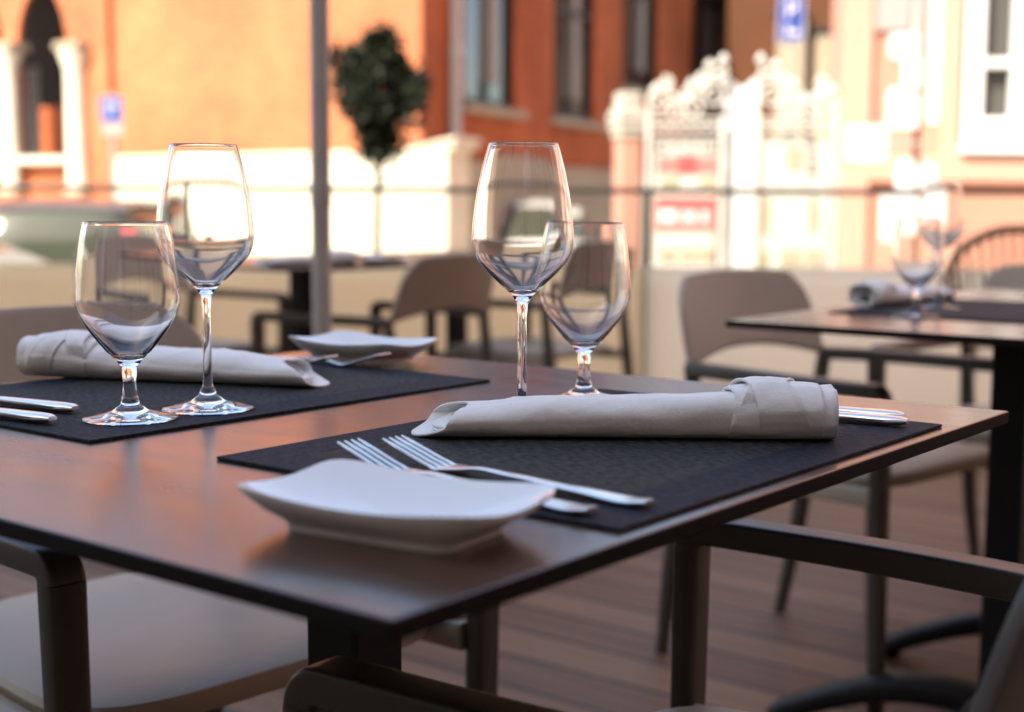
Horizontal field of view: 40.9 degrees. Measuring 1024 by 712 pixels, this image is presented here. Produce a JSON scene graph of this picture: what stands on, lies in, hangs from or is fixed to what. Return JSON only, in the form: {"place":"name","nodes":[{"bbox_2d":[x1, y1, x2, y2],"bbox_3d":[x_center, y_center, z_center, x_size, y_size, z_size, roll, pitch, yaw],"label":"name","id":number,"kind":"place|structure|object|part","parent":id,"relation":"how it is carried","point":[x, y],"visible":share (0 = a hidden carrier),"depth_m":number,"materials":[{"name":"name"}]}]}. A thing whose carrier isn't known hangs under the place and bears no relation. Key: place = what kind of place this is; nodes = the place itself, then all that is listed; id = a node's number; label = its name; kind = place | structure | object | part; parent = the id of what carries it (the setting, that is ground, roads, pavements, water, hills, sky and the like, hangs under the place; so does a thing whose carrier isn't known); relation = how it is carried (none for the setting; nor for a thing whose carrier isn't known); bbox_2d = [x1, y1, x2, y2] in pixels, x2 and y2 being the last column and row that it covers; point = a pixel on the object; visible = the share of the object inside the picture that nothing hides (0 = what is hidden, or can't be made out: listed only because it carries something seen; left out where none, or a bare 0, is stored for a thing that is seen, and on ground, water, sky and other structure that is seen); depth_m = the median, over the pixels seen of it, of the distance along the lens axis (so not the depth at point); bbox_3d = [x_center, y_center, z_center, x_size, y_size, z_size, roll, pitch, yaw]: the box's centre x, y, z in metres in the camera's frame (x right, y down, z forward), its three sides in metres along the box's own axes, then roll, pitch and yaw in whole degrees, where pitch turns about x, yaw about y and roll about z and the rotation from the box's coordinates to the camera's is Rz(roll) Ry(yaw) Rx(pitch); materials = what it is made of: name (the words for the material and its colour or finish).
{"place":"outdoors","nodes":[
{"label":"outdoors","id":0,"kind":"place"},
{"bbox_2d":[0,261,48,262],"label":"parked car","id":1,"kind":"object","parent":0,"point":[24,262],"depth_m":8.73,"materials":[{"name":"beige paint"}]},
{"bbox_2d":[47,261,74,262],"bbox_3d":[-4.091,-0.800,13.898,1.980,1.560,4.000,0,6,-2],"label":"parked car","id":2,"kind":"object","parent":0,"point":[61,261],"visible":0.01,"depth_m":11.99,"materials":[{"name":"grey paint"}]},
{"bbox_3d":[-4.075,-1.138,13.459,1.435,0.727,3.000,0,6,-2],"label":"window","id":3,"kind":"part","parent":2,"relation":"part of","materials":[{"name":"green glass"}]},
{"bbox_2d":[381,137,481,192],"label":"stone garden wall","id":4,"kind":"structure","parent":0,"point":[442,163],"depth_m":18.11,"materials":[{"name":"stone"}]},
{"bbox_2d":[607,92,646,266],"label":"gate pillar","id":5,"kind":"structure","parent":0,"point":[627,113],"depth_m":11.79,"materials":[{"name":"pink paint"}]},
{"bbox_2d":[827,0,1023,268],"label":"pink building","id":6,"kind":"structure","parent":0,"point":[972,138],"depth_m":14.76,"materials":[{"name":"paint"}]},
{"bbox_2d":[874,0,910,30],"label":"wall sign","id":7,"kind":"object","parent":6,"relation":"attached to","point":[891,15],"visible":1,"depth_m":14.63,"materials":[{"name":"white"}]},
{"bbox_2d":[958,0,1023,153],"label":"window","id":8,"kind":"structure","parent":6,"relation":"in","point":[993,100],"depth_m":14.78,"materials":[{"name":"white paint"}]},
{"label":"street","id":9,"kind":"structure","parent":0,"visible":0},
{"bbox_2d":[100,93,123,184],"bbox_3d":[-5.472,-2.094,18.914,0.317,3.021,0.088,0,6,0],"label":"parking sign","id":10,"kind":"object","parent":9,"relation":"on","point":[111,108],"visible":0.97,"depth_m":18.75,"materials":[{"name":"blue metal"}]},
{"bbox_2d":[0,0,726,266],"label":"corner building","id":11,"kind":"structure","parent":9,"relation":"on","point":[561,73],"depth_m":22.06,"materials":[{"name":"paint"}]},
{"bbox_2d":[23,67,41,155],"bbox_3d":[-9.341,-4.754,26.697,0.423,1.700,0.055,3,7,26],"label":"lattice window","id":12,"kind":"structure","parent":11,"relation":"in","point":[31,75],"depth_m":26.68,"materials":[{"name":"white paint"}]},
{"bbox_2d":[461,0,528,119],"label":"window","id":13,"kind":"structure","parent":11,"relation":"in","point":[487,23],"depth_m":21.65,"materials":[{"name":"black glass"}]},
{"bbox_2d":[549,0,605,130],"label":"window","id":14,"kind":"structure","parent":11,"relation":"in","point":[573,17],"depth_m":24.70,"materials":[{"name":"black glass"}]},
{"bbox_2d":[619,0,667,100],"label":"window","id":15,"kind":"structure","parent":11,"relation":"in","point":[639,15],"depth_m":27.50,"materials":[{"name":"black glass"}]},
{"bbox_2d":[691,0,723,96],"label":"window","id":16,"kind":"structure","parent":11,"relation":"in","point":[707,25],"depth_m":31.29,"materials":[{"name":"black"}]},
{"bbox_2d":[329,19,433,192],"bbox_3d":[-0.688,-0.472,6.992,0.577,2.454,0.555,0,6,0],"label":"laurel tree","id":17,"kind":"object","parent":9,"relation":"on","point":[372,63],"visible":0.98,"depth_m":6.81,"materials":[{"name":"green plant"}]},
{"bbox_2d":[0,443,988,711],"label":"deck","id":18,"kind":"structure","parent":9,"relation":"on","point":[584,643],"depth_m":3.03,"materials":[{"name":"brown wood"}]},
{"bbox_2d":[0,184,159,308],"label":"windbreak panel","id":19,"kind":"object","parent":18,"relation":"on","point":[45,224],"visible":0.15,"depth_m":5.47,"materials":[{"name":"clear glass"}]},
{"bbox_2d":[75,253,289,354],"bbox_3d":[-1.166,0.008,4.722,0.555,0.795,0.584,5,8,38],"label":"armchair","id":20,"kind":"object","parent":18,"relation":"on","point":[282,298],"visible":0.16,"depth_m":4.78,"materials":[{"name":"beige plastic"}]},
{"bbox_2d":[0,305,499,711],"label":"armchair","id":21,"kind":"object","parent":18,"relation":"on","point":[72,639],"visible":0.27,"depth_m":1.48,"materials":[{"name":"beige plastic"}]},
{"bbox_2d":[309,0,331,335],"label":"metal pole","id":22,"kind":"object","parent":18,"relation":"on","point":[320,195],"visible":0.34,"depth_m":2.91,"materials":[{"name":"grey metal"}]},
{"bbox_2d":[237,254,416,351],"bbox_3d":[-0.660,0.074,4.334,0.820,0.750,0.793,5,8,38],"label":"cafe table","id":23,"kind":"object","parent":18,"relation":"on","point":[300,289],"visible":0.06,"depth_m":4.28,"materials":[{"name":"brown laminate"}]},
{"bbox_2d":[254,249,358,266],"bbox_3d":[-0.590,-0.283,3.937,0.316,0.047,0.068,-4,8,-36],"label":"rolled napkin","id":24,"kind":"object","parent":23,"relation":"on","point":[342,256],"visible":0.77,"depth_m":3.91,"materials":[{"name":"white fabric"}]},
{"bbox_2d":[359,255,410,264],"bbox_3d":[-0.382,-0.283,4.043,0.159,0.024,0.100,4,7,32],"label":"square plate","id":25,"kind":"object","parent":23,"relation":"on","point":[377,259],"visible":0.98,"depth_m":4.01,"materials":[{"name":"white ceramic"}]},
{"bbox_2d":[250,252,493,361],"bbox_3d":[-0.364,0.086,4.053,0.555,0.795,0.584,4,7,33],"label":"armchair","id":26,"kind":"object","parent":18,"relation":"on","point":[460,283],"visible":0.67,"depth_m":3.85,"materials":[{"name":"beige plastic"}]},
{"bbox_2d":[177,186,646,375],"bbox_3d":[-0.409,-0.178,5.510,1.880,0.997,0.058,0,6,0],"label":"windbreak panel","id":27,"kind":"object","parent":18,"relation":"on","point":[407,218],"visible":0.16,"depth_m":5.48,"materials":[{"name":"clear glass"}]},
{"bbox_2d":[359,250,472,352],"bbox_3d":[-0.200,0.009,4.951,0.747,0.750,0.747,-4,8,-35],"label":"cafe table","id":28,"kind":"object","parent":18,"relation":"on","point":[456,328],"visible":0.02,"depth_m":4.92,"materials":[{"name":"brown laminate"}]},
{"bbox_2d":[0,351,1008,670],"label":"cafe table","id":29,"kind":"object","parent":18,"relation":"on","point":[178,507],"visible":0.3,"depth_m":0.78,"materials":[{"name":"brown laminate"}]},
{"bbox_2d":[0,360,489,442],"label":"placemat","id":30,"kind":"object","parent":29,"relation":"on","point":[347,385],"visible":0.68,"depth_m":1.25,"materials":[{"name":"fabric"}]},
{"bbox_2d":[0,408,56,422],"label":"knife","id":31,"kind":"object","parent":30,"relation":"on","point":[27,415],"visible":1,"depth_m":1.08,"materials":[{"name":"metal"}]},
{"bbox_2d":[0,396,79,411],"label":"knife","id":32,"kind":"object","parent":30,"relation":"on","point":[58,406],"visible":1,"depth_m":1.14,"materials":[{"name":"metal"}]},
{"bbox_2d":[74,221,179,425],"bbox_3d":[-0.306,-0.028,1.094,0.081,0.158,0.081,0,6,0],"label":"wine glass","id":33,"kind":"object","parent":30,"relation":"on","point":[126,295],"visible":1,"depth_m":1.06,"materials":[{"name":"clear glass"}]},
{"bbox_2d":[16,329,329,386],"bbox_3d":[-0.329,0.001,1.342,0.316,0.047,0.068,2,6,13],"label":"rolled napkin","id":34,"kind":"object","parent":30,"relation":"on","point":[71,353],"visible":0.86,"depth_m":1.33,"materials":[{"name":"white fabric"}]},
{"bbox_2d":[156,143,254,414],"bbox_3d":[-0.256,-0.065,1.146,0.080,0.220,0.080,0,6,0],"label":"wine glass","id":35,"kind":"object","parent":30,"relation":"on","point":[204,209],"visible":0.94,"depth_m":1.11,"materials":[{"name":"clear glass"}]},
{"bbox_2d":[308,355,337,364],"bbox_3d":[-0.275,0.001,1.467,0.211,0.017,0.023,4,7,31],"label":"fork","id":36,"kind":"object","parent":30,"relation":"on","point":[320,359],"visible":0.3,"depth_m":1.41,"materials":[{"name":"metal"}]},
{"bbox_2d":[277,352,389,365],"bbox_3d":[-0.223,-0.001,1.492,0.211,0.017,0.023,4,7,30],"label":"fork","id":37,"kind":"object","parent":30,"relation":"on","point":[340,363],"visible":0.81,"depth_m":1.46,"materials":[{"name":"metal"}]},
{"bbox_2d":[288,330,437,363],"bbox_3d":[-0.168,-0.009,1.544,0.159,0.024,0.100,5,8,37],"label":"square plate","id":38,"kind":"object","parent":29,"relation":"on","point":[349,346],"visible":0.95,"depth_m":1.52,"materials":[{"name":"white ceramic"}]},
{"bbox_2d":[237,459,555,552],"bbox_3d":[-0.063,0.082,0.743,0.159,0.024,0.100,4,7,31],"label":"square plate","id":39,"kind":"object","parent":29,"relation":"on","point":[359,501],"visible":1,"depth_m":0.75,"materials":[{"name":"white ceramic"}]},
{"bbox_2d":[217,389,941,532],"bbox_3d":[0.071,0.063,1.021,0.332,0.002,0.464,5,8,38],"label":"placemat","id":40,"kind":"object","parent":29,"relation":"on","point":[672,476],"visible":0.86,"depth_m":0.94,"materials":[{"name":"fabric"}]},
{"bbox_2d":[337,438,598,512],"bbox_3d":[-0.032,0.072,0.837,0.211,0.017,0.023,6,9,43],"label":"fork","id":41,"kind":"object","parent":40,"relation":"on","point":[554,503],"visible":0.62,"depth_m":0.88,"materials":[{"name":"metal"}]},
{"bbox_2d":[382,435,655,504],"bbox_3d":[-0.001,0.070,0.854,0.211,0.017,0.023,6,8,40],"label":"fork","id":42,"kind":"object","parent":40,"relation":"on","point":[421,454],"visible":0.98,"depth_m":0.86,"materials":[{"name":"metal"}]},
{"bbox_2d":[472,141,573,396],"bbox_3d":[0.008,-0.057,1.085,0.080,0.220,0.080,0,6,0],"label":"wine glass","id":43,"kind":"object","parent":40,"relation":"on","point":[522,236],"visible":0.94,"depth_m":1.05,"materials":[{"name":"clear glass"}]},
{"bbox_2d":[539,222,630,394],"bbox_3d":[0.064,-0.039,1.215,0.081,0.158,0.081,0,6,0],"label":"wine glass","id":44,"kind":"object","parent":40,"relation":"on","point":[584,294],"visible":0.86,"depth_m":1.18,"materials":[{"name":"clear glass"}]},
{"bbox_2d":[411,376,838,439],"bbox_3d":[0.082,0.037,1.032,0.316,0.047,0.068,1,6,2],"label":"rolled napkin","id":45,"kind":"object","parent":40,"relation":"on","point":[760,407],"visible":1,"depth_m":1.01,"materials":[{"name":"white fabric"}]},
{"bbox_2d":[839,406,905,416],"bbox_3d":[0.224,0.042,1.168,0.220,0.007,0.018,4,7,30],"label":"knife","id":46,"kind":"object","parent":40,"relation":"on","point":[869,410],"visible":0.07,"depth_m":1.12,"materials":[{"name":"metal"}]},
{"bbox_2d":[839,411,908,424],"bbox_3d":[0.216,0.045,1.136,0.220,0.007,0.018,4,7,29],"label":"knife","id":47,"kind":"object","parent":40,"relation":"on","point":[882,419],"visible":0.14,"depth_m":1.09,"materials":[{"name":"metal"}]},
{"bbox_2d":[425,247,633,374],"bbox_3d":[0.099,0.015,4.718,0.555,0.795,0.584,5,8,37],"label":"armchair","id":48,"kind":"object","parent":18,"relation":"on","point":[546,350],"visible":0.19,"depth_m":4.63,"materials":[{"name":"beige plastic"}]},
{"bbox_2d":[283,518,1023,711],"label":"armchair","id":49,"kind":"object","parent":18,"relation":"on","point":[340,684],"visible":0.88,"depth_m":1.20,"materials":[{"name":"black plastic"}]},
{"bbox_2d":[655,269,991,711],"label":"armchair","id":50,"kind":"object","parent":18,"relation":"on","point":[711,302],"visible":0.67,"depth_m":2.80,"materials":[{"name":"beige plastic"}]},
{"bbox_2d":[643,188,1023,406],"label":"windbreak panel","id":51,"kind":"object","parent":18,"relation":"on","point":[797,227],"visible":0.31,"depth_m":5.48,"materials":[{"name":"clear glass"}]},
{"bbox_2d":[726,289,1023,711],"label":"cafe table","id":52,"kind":"object","parent":18,"relation":"on","point":[1004,530],"visible":0.66,"depth_m":2.22,"materials":[{"name":"brown laminate"}]},
{"bbox_2d":[828,298,1023,323],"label":"placemat","id":53,"kind":"object","parent":52,"relation":"on","point":[991,311],"visible":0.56,"depth_m":2.31,"materials":[{"name":"fabric"}]},
{"bbox_2d":[848,279,955,307],"bbox_3d":[0.711,-0.119,2.489,0.068,0.047,0.316,6,8,42],"label":"rolled napkin","id":54,"kind":"object","parent":53,"relation":"on","point":[869,293],"visible":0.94,"depth_m":2.40,"materials":[{"name":"white fabric"}]},
{"bbox_2d":[891,218,944,318],"bbox_3d":[0.649,-0.141,2.197,0.082,0.158,0.081,0,6,0],"label":"wine glass","id":55,"kind":"object","parent":53,"relation":"on","point":[918,255],"visible":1,"depth_m":2.17,"materials":[{"name":"clear glass"}]},
{"bbox_2d":[917,180,964,308],"bbox_3d":[0.740,-0.192,2.373,0.080,0.220,0.080,0,6,0],"label":"wine glass","id":56,"kind":"object","parent":53,"relation":"on","point":[943,200],"visible":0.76,"depth_m":2.34,"materials":[{"name":"clear glass"}]},
{"bbox_2d":[865,264,1023,616],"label":"armchair","id":57,"kind":"object","parent":18,"relation":"on","point":[1007,277],"visible":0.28,"depth_m":3.38,"materials":[{"name":"beige plastic"}]},
{"bbox_2d":[941,225,1023,441],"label":"rattan chair","id":58,"kind":"object","parent":18,"relation":"on","point":[959,251],"visible":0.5,"depth_m":5.22,"materials":[{"name":"brown wicker"}]},
{"bbox_2d":[645,53,728,266],"bbox_3d":[1.127,-0.699,8.977,0.529,2.532,0.500,0,6,0],"label":"ornate wrought-iron gate","id":59,"kind":"object","parent":9,"relation":"on","point":[690,162],"visible":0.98,"depth_m":8.90,"materials":[{"name":"white metal"}]},
{"bbox_2d":[723,73,759,266],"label":"gate pillar","id":60,"kind":"structure","parent":9,"relation":"on","point":[741,108],"depth_m":8.97,"materials":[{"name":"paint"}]},
{"bbox_2d":[726,0,832,266],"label":"house","id":61,"kind":"structure","parent":9,"relation":"on","point":[752,30],"depth_m":29.74,"materials":[{"name":"beige painted plaster"},{"name":"pale stone"},{"name":"glass"}]},
{"bbox_2d":[777,0,804,128],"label":"parking sign","id":62,"kind":"object","parent":9,"relation":"on","point":[791,18],"visible":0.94,"depth_m":19.59,"materials":[{"name":"blue metal"}]},
{"bbox_2d":[752,52,839,267],"bbox_3d":[1.842,-0.697,8.976,0.559,2.536,0.500,0,6,0],"label":"ornate wrought-iron gate","id":63,"kind":"object","parent":9,"relation":"on","point":[790,161],"visible":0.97,"depth_m":8.90,"materials":[{"name":"white metal"}]},
{"bbox_2d":[846,0,943,195],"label":"board post","id":64,"kind":"object","parent":9,"relation":"on","point":[904,109],"visible":0.58,"depth_m":7.86,"materials":[{"name":"white metal"}]}
]}

